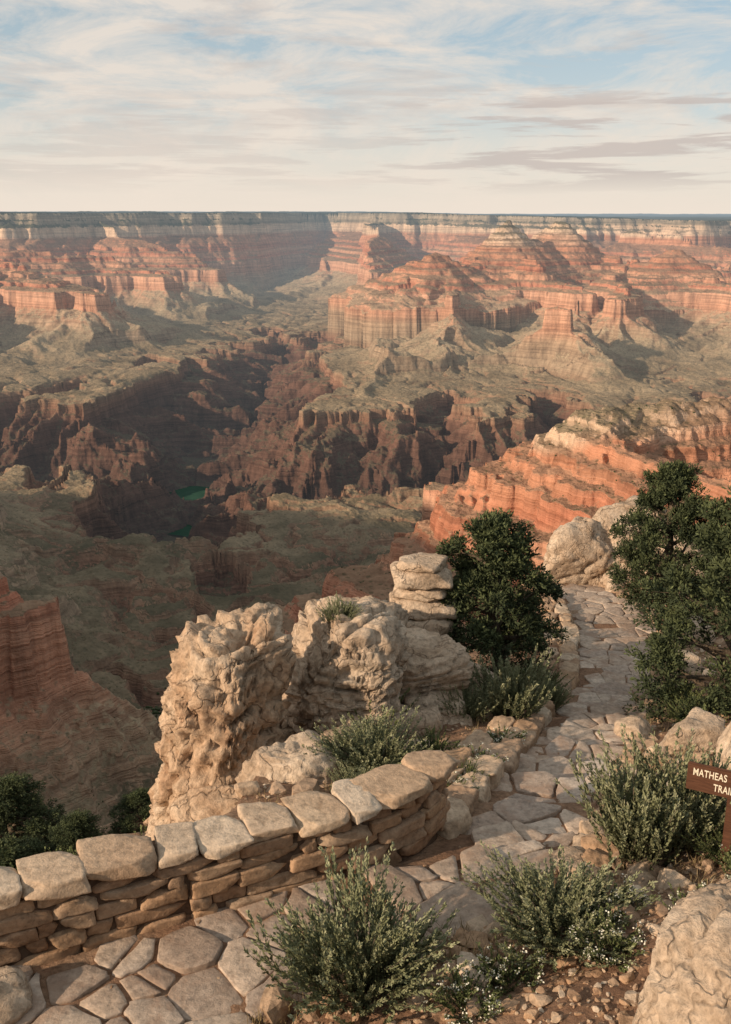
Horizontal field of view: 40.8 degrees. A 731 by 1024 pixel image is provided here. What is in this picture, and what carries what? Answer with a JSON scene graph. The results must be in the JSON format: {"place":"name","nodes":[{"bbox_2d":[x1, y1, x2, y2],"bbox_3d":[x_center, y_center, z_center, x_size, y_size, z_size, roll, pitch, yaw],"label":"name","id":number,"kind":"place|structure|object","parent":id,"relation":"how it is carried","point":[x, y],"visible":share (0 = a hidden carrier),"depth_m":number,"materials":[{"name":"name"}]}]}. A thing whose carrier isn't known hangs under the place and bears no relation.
{"place":"outdoors","nodes":[
{"label":"outdoors","id":0,"kind":"place"},
{"bbox_2d":[169,486,208,536],"bbox_3d":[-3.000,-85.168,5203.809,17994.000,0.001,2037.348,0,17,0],"label":"river","id":1,"kind":"structure","parent":0,"point":[192,492],"depth_m":5229.80,"materials":[{"name":"liquid"}]},
{"bbox_2d":[12,583,660,1023],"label":"flagstone path","id":2,"kind":"structure","parent":0,"point":[202,993],"depth_m":8.97,"materials":[{"name":"beige stone"}]},
{"bbox_2d":[0,750,459,967],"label":"stone wall","id":3,"kind":"structure","parent":2,"relation":"on","point":[97,891],"depth_m":8.66,"materials":[{"name":"beige stone"}]},
{"bbox_2d":[0,211,730,825],"bbox_3d":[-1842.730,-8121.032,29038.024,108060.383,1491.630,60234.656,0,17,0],"label":"canyon terrain","id":4,"kind":"structure","parent":0,"point":[316,401],"depth_m":5911.62,"materials":[{"name":"brown stone"}]},
{"bbox_2d":[138,687,165,719],"bbox_3d":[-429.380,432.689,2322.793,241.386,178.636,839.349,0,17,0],"label":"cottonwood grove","id":5,"kind":"object","parent":4,"relation":"on","point":[154,711],"visible":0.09,"depth_m":2191.76,"materials":[{"name":"green plant"}]},
{"bbox_2d":[17,401,729,804],"bbox_3d":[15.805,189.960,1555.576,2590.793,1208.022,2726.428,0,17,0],"label":"desert shrubs","id":6,"kind":"object","parent":4,"relation":"on","point":[461,505],"visible":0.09,"depth_m":1564.97,"materials":[{"name":"green plant"}]},
{"bbox_2d":[0,0,730,213],"label":"sky","id":7,"kind":"structure","parent":0,"point":[425,106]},
{"bbox_2d":[27,578,730,1023],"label":"ground","id":8,"kind":"structure","parent":0,"point":[439,848],"depth_m":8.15,"materials":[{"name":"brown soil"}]},
{"bbox_2d":[0,966,32,1023],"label":"boulder","id":9,"kind":"object","parent":8,"relation":"on","point":[16,994],"visible":0.94,"depth_m":7.65,"materials":[{"name":"stone"}]},
{"bbox_2d":[0,830,44,869],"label":"juniper tree","id":10,"kind":"object","parent":8,"relation":"on","point":[11,851],"visible":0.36,"depth_m":17.91,"materials":[{"name":"green plant"}]},
{"bbox_2d":[0,771,66,852],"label":"juniper tree","id":11,"kind":"object","parent":8,"relation":"on","point":[16,793],"visible":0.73,"depth_m":20.58,"materials":[{"name":"green plant"}]},
{"bbox_2d":[9,846,76,867],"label":"green shrub","id":12,"kind":"object","parent":8,"relation":"on","point":[10,863],"depth_m":17.41,"materials":[{"name":"green plant"}]},
{"bbox_2d":[29,808,112,855],"bbox_3d":[-5.404,6.333,18.413,1.866,1.517,1.979,9,19,27],"label":"juniper tree","id":13,"kind":"object","parent":8,"relation":"on","point":[72,828],"visible":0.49,"depth_m":18.23,"materials":[{"name":"green plant"}]},
{"bbox_2d":[59,837,91,853],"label":"green shrub","id":14,"kind":"object","parent":8,"relation":"on","point":[70,849],"depth_m":16.41,"materials":[{"name":"green plant"}]},
{"bbox_2d":[106,787,151,833],"bbox_3d":[-4.994,6.694,21.980,1.420,1.196,1.628,11,20,31],"label":"juniper tree","id":15,"kind":"object","parent":8,"relation":"on","point":[131,804],"visible":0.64,"depth_m":21.63,"materials":[{"name":"green plant"}]},
{"bbox_2d":[133,818,147,835],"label":"green shrub","id":16,"kind":"object","parent":8,"relation":"on","point":[141,828],"depth_m":15.14,"materials":[{"name":"green plant"}]},
{"bbox_2d":[168,782,238,823],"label":"boulder","id":17,"kind":"object","parent":8,"relation":"on","point":[200,803],"visible":0.11,"depth_m":12.15,"materials":[{"name":"beige stone"}]},
{"bbox_2d":[143,602,296,840],"bbox_3d":[-1.983,3.454,13.246,2.176,4.172,1.929,-3,17,-11],"label":"boulder","id":18,"kind":"object","parent":8,"relation":"on","point":[225,712],"visible":0.58,"depth_m":12.50,"materials":[{"name":"beige stone"}]},
{"bbox_2d":[235,729,340,798],"bbox_3d":[-0.946,3.478,12.022,1.167,1.428,0.989,-9,19,-27],"label":"boulder","id":19,"kind":"object","parent":8,"relation":"on","point":[286,760],"visible":0.48,"depth_m":11.68,"materials":[{"name":"stone"}]},
{"bbox_2d":[281,720,296,740],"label":"boulder","id":20,"kind":"object","parent":8,"relation":"on","point":[287,730],"depth_m":14.31,"materials":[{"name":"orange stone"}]},
{"bbox_2d":[282,596,408,737],"bbox_3d":[-0.409,2.599,14.287,2.091,2.748,1.949,2,17,5],"label":"boulder","id":21,"kind":"object","parent":8,"relation":"on","point":[342,665],"visible":0.5,"depth_m":13.38,"materials":[{"name":"stone"}]},
{"bbox_2d":[315,592,363,623],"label":"sagebrush","id":22,"kind":"object","parent":21,"relation":"on","point":[337,607],"visible":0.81,"depth_m":13.66,"materials":[{"name":"green plant"}]},
{"bbox_2d":[323,758,373,791],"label":"sagebrush","id":23,"kind":"object","parent":8,"relation":"on","point":[350,774],"visible":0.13,"depth_m":11.07,"materials":[{"name":"green plant"}]},
{"bbox_2d":[320,714,386,750],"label":"boulder","id":24,"kind":"object","parent":8,"relation":"on","point":[348,722],"visible":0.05,"depth_m":12.98,"materials":[{"name":"stone"}]},
{"bbox_2d":[243,836,469,1023],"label":"sagebrush","id":25,"kind":"object","parent":8,"relation":"on","point":[331,945],"visible":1,"depth_m":7.61,"materials":[{"name":"green plant"}]},
{"bbox_2d":[334,594,408,626],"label":"boulder","id":26,"kind":"object","parent":8,"relation":"on","point":[404,615],"visible":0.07,"depth_m":15.92,"materials":[{"name":"stone"}]},
{"bbox_2d":[299,704,444,776],"bbox_3d":[0.062,2.842,11.917,1.715,0.807,1.571,-2,17,-7],"label":"sagebrush","id":27,"kind":"object","parent":8,"relation":"on","point":[367,746],"visible":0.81,"depth_m":11.94,"materials":[{"name":"green plant"}]},
{"bbox_2d":[339,687,419,729],"bbox_3d":[0.155,2.747,13.667,1.318,0.894,1.244,-5,18,-16],"label":"green shrub","id":28,"kind":"object","parent":8,"relation":"on","point":[393,712],"visible":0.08,"depth_m":13.33,"materials":[{"name":"green plant"}]},
{"bbox_2d":[380,704,421,737],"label":"boulder","id":29,"kind":"object","parent":8,"relation":"on","point":[410,712],"visible":0.16,"depth_m":13.71,"materials":[{"name":"stone"}]},
{"bbox_2d":[403,738,433,750],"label":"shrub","id":30,"kind":"object","parent":8,"relation":"on","point":[415,743],"visible":0.02,"depth_m":12.82,"materials":[{"name":"plant"}]},
{"bbox_2d":[389,552,456,638],"bbox_3d":[0.976,1.578,17.436,1.343,1.704,1.127,0,17,0],"label":"layered rock outcrop","id":31,"kind":"object","parent":8,"relation":"on","point":[423,582],"visible":0.79,"depth_m":17.04,"materials":[{"name":"stone"}]},
{"bbox_2d":[414,706,442,736],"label":"boulder","id":32,"kind":"object","parent":8,"relation":"on","point":[431,716],"visible":0.26,"depth_m":13.91,"materials":[{"name":"stone"}]},
{"bbox_2d":[404,689,465,720],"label":"boulder","id":33,"kind":"object","parent":8,"relation":"on","point":[428,699],"visible":0.41,"depth_m":14.40,"materials":[{"name":"stone"}]},
{"bbox_2d":[400,627,473,704],"bbox_3d":[0.447,2.604,15.068,2.098,1.345,1.649,-5,18,-16],"label":"boulder","id":34,"kind":"object","parent":8,"relation":"on","point":[437,662],"visible":0.31,"depth_m":14.52,"materials":[{"name":"stone"}]},
{"bbox_2d":[405,725,469,750],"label":"green shrub","id":35,"kind":"object","parent":8,"relation":"on","point":[437,745],"visible":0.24,"depth_m":12.51,"materials":[{"name":"green plant"}]},
{"bbox_2d":[443,714,472,725],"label":"boulder","id":36,"kind":"object","parent":8,"relation":"on","point":[459,720],"visible":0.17,"depth_m":14.32,"materials":[{"name":"stone"}]},
{"bbox_2d":[446,771,479,790],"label":"flowering herb","id":37,"kind":"object","parent":8,"relation":"on","point":[459,780],"visible":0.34,"depth_m":11.32,"materials":[{"name":"green plant"}]},
{"bbox_2d":[420,962,506,1023],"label":"flowering herb","id":38,"kind":"object","parent":8,"relation":"on","point":[463,996],"visible":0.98,"depth_m":7.26,"materials":[{"name":"green plant"}]},
{"bbox_2d":[436,675,498,722],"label":"sagebrush","id":39,"kind":"object","parent":8,"relation":"on","point":[476,706],"visible":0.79,"depth_m":14.50,"materials":[{"name":"green plant"}]},
{"bbox_2d":[456,757,489,779],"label":"green shrub","id":40,"kind":"object","parent":8,"relation":"on","point":[469,768],"visible":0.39,"depth_m":11.66,"materials":[{"name":"green plant"}]},
{"bbox_2d":[462,660,498,696],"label":"boulder","id":41,"kind":"object","parent":8,"relation":"on","point":[479,670],"visible":0.02,"depth_m":16.23,"materials":[{"name":"stone"}]},
{"bbox_2d":[234,622,730,1023],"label":"loose rocks","id":42,"kind":"object","parent":8,"relation":"on","point":[273,1008],"visible":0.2,"depth_m":8.46,"materials":[{"name":"stone"}]},
{"bbox_2d":[458,742,508,764],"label":"flowering herb","id":43,"kind":"object","parent":8,"relation":"on","point":[483,752],"visible":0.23,"depth_m":12.08,"materials":[{"name":"green plant"}]},
{"bbox_2d":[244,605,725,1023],"bbox_3d":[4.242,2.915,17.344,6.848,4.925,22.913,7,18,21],"label":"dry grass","id":44,"kind":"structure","parent":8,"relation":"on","point":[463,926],"depth_m":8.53,"materials":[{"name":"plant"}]},
{"bbox_2d":[435,507,572,676],"bbox_3d":[2.311,1.787,17.774,2.839,3.680,3.256,7,18,20],"label":"juniper tree","id":45,"kind":"object","parent":8,"relation":"on","point":[492,571],"visible":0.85,"depth_m":17.28,"materials":[{"name":"green plant"}]},
{"bbox_2d":[487,724,527,748],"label":"flowering herb","id":46,"kind":"object","parent":8,"relation":"on","point":[497,739],"visible":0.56,"depth_m":13.44,"materials":[{"name":"green plant"}]},
{"bbox_2d":[469,930,546,1002],"bbox_3d":[1.077,3.525,7.527,0.597,0.357,0.656,3,17,11],"label":"flowering herb","id":47,"kind":"object","parent":8,"relation":"on","point":[500,973],"visible":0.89,"depth_m":7.58,"materials":[{"name":"green plant"}]},
{"bbox_2d":[437,577,580,839],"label":"stone kerb","id":48,"kind":"structure","parent":8,"relation":"on","point":[466,799],"depth_m":12.91,"materials":[{"name":"beige stone"}]},
{"bbox_2d":[467,643,561,719],"bbox_3d":[2.309,2.626,14.863,1.613,1.175,1.363,-9,19,-27],"label":"sagebrush","id":49,"kind":"object","parent":8,"relation":"on","point":[514,698],"visible":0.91,"depth_m":14.79,"materials":[{"name":"green plant"}]},
{"bbox_2d":[514,665,573,691],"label":"green shrub","id":50,"kind":"object","parent":8,"relation":"on","point":[557,675],"visible":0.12,"depth_m":16.87,"materials":[{"name":"green plant"}]},
{"bbox_2d":[530,672,573,711],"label":"sagebrush","id":51,"kind":"object","parent":8,"relation":"on","point":[558,697],"visible":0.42,"depth_m":15.67,"materials":[{"name":"green plant"}]},
{"bbox_2d":[450,840,660,971],"bbox_3d":[1.550,3.216,8.040,1.677,0.667,1.536,11,20,31],"label":"sagebrush","id":52,"kind":"object","parent":8,"relation":"on","point":[559,904],"visible":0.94,"depth_m":8.07,"materials":[{"name":"green plant"}]},
{"bbox_2d":[542,516,611,585],"bbox_3d":[6.541,1.569,30.219,2.570,2.942,2.051,-3,17,-11],"label":"boulder","id":53,"kind":"object","parent":8,"relation":"on","point":[579,550],"visible":0.63,"depth_m":29.23,"materials":[{"name":"stone"}]},
{"bbox_2d":[552,846,613,888],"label":"boulder","id":54,"kind":"object","parent":8,"relation":"on","point":[574,853],"visible":0.26,"depth_m":9.43,"materials":[{"name":"stone"}]},
{"bbox_2d":[569,898,647,972],"bbox_3d":[1.905,3.305,7.640,0.602,0.331,0.662,-5,18,-15],"label":"flowering herb","id":55,"kind":"object","parent":8,"relation":"on","point":[629,939],"visible":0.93,"depth_m":7.62,"materials":[{"name":"green plant"}]},
{"bbox_2d":[600,568,636,591],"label":"boulder","id":56,"kind":"object","parent":8,"relation":"on","point":[604,579],"visible":0.13,"depth_m":28.96,"materials":[{"name":"stone"}]},
{"bbox_2d":[572,582,665,870],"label":"stone kerb","id":57,"kind":"structure","parent":8,"relation":"on","point":[591,855],"depth_m":10.16,"materials":[{"name":"beige stone"}]},
{"bbox_2d":[581,865,656,926],"bbox_3d":[2.079,3.236,8.241,0.668,0.337,0.607,12,21,34],"label":"flowering herb","id":58,"kind":"object","parent":8,"relation":"on","point":[619,914],"visible":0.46,"depth_m":8.23,"materials":[{"name":"green plant"}]},
{"bbox_2d":[592,495,665,577],"bbox_3d":[8.104,1.250,30.242,2.551,3.257,2.070,-14,22,-38],"label":"boulder","id":59,"kind":"object","parent":8,"relation":"on","point":[603,517],"visible":0.12,"depth_m":29.67,"materials":[{"name":"stone"}]},
{"bbox_2d":[552,726,706,869],"bbox_3d":[2.586,2.770,9.243,1.497,1.338,1.190,-8,19,-23],"label":"sagebrush","id":60,"kind":"object","parent":8,"relation":"on","point":[631,835],"visible":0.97,"depth_m":9.20,"materials":[{"name":"green plant"}]},
{"bbox_2d":[613,715,654,739],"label":"boulder","id":61,"kind":"object","parent":8,"relation":"on","point":[634,724],"visible":0.55,"depth_m":14.06,"materials":[{"name":"stone"}]},
{"bbox_2d":[622,871,656,887],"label":"boulder","id":62,"kind":"object","parent":8,"relation":"on","point":[643,878],"visible":0.2,"depth_m":8.84,"materials":[{"name":"stone"}]},
{"bbox_2d":[597,723,730,854],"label":"sagebrush","id":63,"kind":"object","parent":8,"relation":"on","point":[711,807],"visible":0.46,"depth_m":9.44,"materials":[{"name":"green plant"}]},
{"bbox_2d":[606,459,729,614],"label":"juniper tree","id":64,"kind":"object","parent":8,"relation":"on","point":[671,481],"visible":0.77,"depth_m":23.72,"materials":[{"name":"green plant"}]},
{"bbox_2d":[663,580,683,608],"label":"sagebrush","id":65,"kind":"object","parent":8,"relation":"on","point":[665,601],"visible":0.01,"depth_m":25.00,"materials":[{"name":"green plant"}]},
{"bbox_2d":[622,484,730,727],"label":"juniper tree","id":66,"kind":"object","parent":8,"relation":"on","point":[713,542],"visible":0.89,"depth_m":14.96,"materials":[{"name":"green plant"}]},
{"bbox_2d":[654,650,702,679],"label":"boulder","id":67,"kind":"object","parent":8,"relation":"on","point":[694,660],"visible":0.2,"depth_m":18.51,"materials":[{"name":"stone"}]},
{"bbox_2d":[650,670,707,700],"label":"green shrub","id":68,"kind":"object","parent":8,"relation":"on","point":[692,687],"visible":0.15,"depth_m":16.60,"materials":[{"name":"green plant"}]},
{"bbox_2d":[632,878,730,1023],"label":"boulder","id":69,"kind":"object","parent":8,"relation":"on","point":[688,980],"visible":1,"depth_m":6.51,"materials":[{"name":"stone"}]},
{"bbox_2d":[655,535,708,577],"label":"boulder","id":70,"kind":"object","parent":8,"relation":"on","point":[687,549],"visible":0.02,"depth_m":28.20,"materials":[{"name":"stone"}]},
{"bbox_2d":[659,879,706,909],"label":"flowering herb","id":71,"kind":"object","parent":8,"relation":"on","point":[684,895],"visible":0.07,"depth_m":7.85,"materials":[{"name":"green plant"}]},
{"bbox_2d":[649,600,725,636],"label":"green shrub","id":72,"kind":"object","parent":8,"relation":"on","point":[714,629],"visible":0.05,"depth_m":22.65,"materials":[{"name":"green plant"}]},
{"bbox_2d":[658,707,724,757],"bbox_3d":[4.309,3.079,13.016,0.956,0.792,0.787,-14,22,-38],"label":"boulder","id":73,"kind":"object","parent":8,"relation":"on","point":[707,726],"visible":0.61,"depth_m":12.73,"materials":[{"name":"stone"}]},
{"bbox_2d":[655,690,730,723],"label":"green shrub","id":74,"kind":"object","parent":8,"relation":"on","point":[672,713],"visible":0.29,"depth_m":14.50,"materials":[{"name":"green plant"}]},
{"bbox_2d":[671,614,715,651],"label":"boulder","id":75,"kind":"object","parent":8,"relation":"on","point":[696,636],"visible":0.09,"depth_m":20.87,"materials":[{"name":"stone"}]},
{"bbox_2d":[682,815,730,870],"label":"green shrub","id":76,"kind":"object","parent":8,"relation":"on","point":[716,851],"visible":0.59,"depth_m":8.94,"materials":[{"name":"green plant"}]},
{"bbox_2d":[686,761,730,866],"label":"trail sign","id":77,"kind":"object","parent":8,"relation":"on","point":[709,779],"visible":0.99,"depth_m":8.78,"materials":[{"name":"brown wood"}]},
{"bbox_2d":[686,548,730,633],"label":"juniper tree","id":78,"kind":"object","parent":8,"relation":"on","point":[707,587],"depth_m":23.25,"materials":[{"name":"green plant"}]},
{"bbox_2d":[715,722,730,768],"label":"boulder","id":79,"kind":"object","parent":8,"relation":"on","point":[724,739],"visible":0.59,"depth_m":11.92,"materials":[{"name":"stone"}]},
{"bbox_2d":[719,844,730,878],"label":"flowering herb","id":80,"kind":"object","parent":8,"relation":"on","point":[728,865],"visible":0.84,"depth_m":8.58,"materials":[{"name":"green plant"}]},
{"bbox_2d":[469,612,543,648],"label":"green shrub","id":81,"kind":"object","parent":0,"point":[506,634],"visible":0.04,"depth_m":21.04,"materials":[{"name":"green plant"}]}
]}

